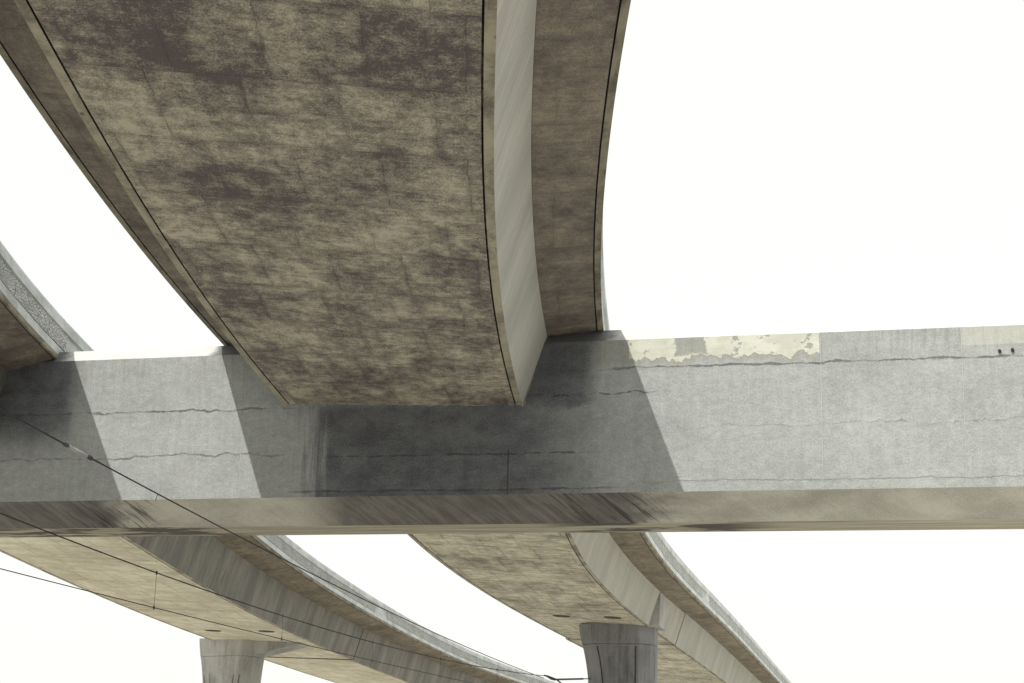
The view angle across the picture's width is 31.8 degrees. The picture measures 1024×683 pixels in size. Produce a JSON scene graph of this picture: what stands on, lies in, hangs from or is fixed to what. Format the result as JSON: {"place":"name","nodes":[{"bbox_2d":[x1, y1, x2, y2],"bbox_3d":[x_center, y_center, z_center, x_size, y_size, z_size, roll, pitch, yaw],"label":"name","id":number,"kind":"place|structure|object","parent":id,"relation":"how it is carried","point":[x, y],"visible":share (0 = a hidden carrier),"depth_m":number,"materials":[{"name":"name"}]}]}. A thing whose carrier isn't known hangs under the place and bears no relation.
{"place":"outdoors","nodes":[
{"label":"outdoors","id":0,"kind":"place"},
{"bbox_2d":[0,0,1023,682],"label":"sky","id":1,"kind":"structure","parent":0,"point":[769,161],"materials":[{"name":"white"}]},
{"label":"ground","id":2,"kind":"structure","parent":0,"visible":0},
{"bbox_2d":[199,638,309,682],"bbox_3d":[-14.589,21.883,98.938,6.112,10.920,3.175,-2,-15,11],"label":"viaduct pier","id":3,"kind":"structure","parent":2,"relation":"on","point":[232,661],"depth_m":99.33,"materials":[{"name":"concrete"}]},
{"bbox_2d":[0,314,1023,536],"bbox_3d":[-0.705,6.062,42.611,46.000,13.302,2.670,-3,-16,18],"label":"cap beam","id":4,"kind":"structure","parent":2,"relation":"on","point":[899,424],"depth_m":41.65,"materials":[{"name":"concrete"}]},
{"bbox_2d":[0,241,70,391],"bbox_3d":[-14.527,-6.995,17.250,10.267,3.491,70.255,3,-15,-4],"label":"viaduct span","id":5,"kind":"object","parent":4,"relation":"on","point":[35,327],"visible":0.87,"depth_m":44.52,"materials":[{"name":"concrete"}]},
{"bbox_2d":[0,326,385,658],"bbox_3d":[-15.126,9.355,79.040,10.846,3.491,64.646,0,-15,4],"label":"viaduct span","id":6,"kind":"object","parent":4,"relation":"on","point":[237,568],"visible":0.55,"depth_m":81.62,"materials":[{"name":"concrete"}]},
{"bbox_2d":[264,605,556,682],"bbox_3d":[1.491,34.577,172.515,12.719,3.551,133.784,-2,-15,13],"label":"viaduct span","id":7,"kind":"object","parent":6,"relation":"attached to","point":[395,631],"visible":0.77,"depth_m":122.73,"materials":[{"name":"concrete"}]},
{"bbox_2d":[0,0,630,404],"bbox_3d":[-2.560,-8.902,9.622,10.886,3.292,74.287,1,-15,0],"label":"viaduct span","id":8,"kind":"object","parent":4,"relation":"on","point":[366,202],"visible":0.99,"depth_m":28.51,"materials":[{"name":"concrete"}]},
{"bbox_2d":[579,592,665,682],"bbox_3d":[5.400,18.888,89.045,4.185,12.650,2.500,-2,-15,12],"label":"viaduct pier","id":9,"kind":"structure","parent":2,"relation":"on","point":[620,653],"depth_m":88.86,"materials":[{"name":"concrete"}]},
{"bbox_2d":[222,290,709,643],"bbox_3d":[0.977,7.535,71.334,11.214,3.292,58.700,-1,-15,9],"label":"viaduct span","id":10,"kind":"object","parent":9,"relation":"on","point":[542,579],"visible":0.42,"depth_m":76.22,"materials":[{"name":"concrete"}]},
{"bbox_2d":[604,616,620,618],"bbox_3d":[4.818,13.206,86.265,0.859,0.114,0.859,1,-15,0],"label":"access hatch","id":11,"kind":"object","parent":10,"relation":"attached to","point":[611,617],"visible":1,"depth_m":86.25,"materials":[{"name":"grey metal"}]},
{"bbox_2d":[566,590,790,682],"bbox_3d":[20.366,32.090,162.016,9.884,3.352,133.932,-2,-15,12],"label":"viaduct span","id":12,"kind":"object","parent":10,"relation":"attached to","point":[717,643],"visible":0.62,"depth_m":113.09,"materials":[{"name":"concrete"}]},
{"bbox_2d":[545,675,589,682],"bbox_3d":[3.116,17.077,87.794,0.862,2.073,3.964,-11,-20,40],"label":"bracket arm","id":13,"kind":"object","parent":9,"relation":"attached to","point":[552,678],"visible":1,"depth_m":87.47},
{"bbox_2d":[0,408,542,677],"bbox_3d":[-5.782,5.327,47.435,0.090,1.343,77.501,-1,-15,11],"label":"feeder wire","id":14,"kind":"object","parent":13,"relation":"attached to","point":[74,449],"visible":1,"depth_m":40.04,"materials":[{"name":"metal"}]},
{"bbox_2d":[0,513,544,676],"bbox_3d":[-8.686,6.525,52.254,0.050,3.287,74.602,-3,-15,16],"label":"messenger wire","id":15,"kind":"object","parent":13,"relation":"hanging from","point":[283,616],"visible":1,"depth_m":53.01,"materials":[{"name":"metal"}]},
{"bbox_2d":[0,568,470,682],"bbox_3d":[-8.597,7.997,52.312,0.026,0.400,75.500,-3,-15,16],"label":"contact wire","id":16,"kind":"object","parent":15,"relation":"hanging from","point":[213,622],"visible":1,"depth_m":51.74,"materials":[{"name":"black metal"}]}
]}

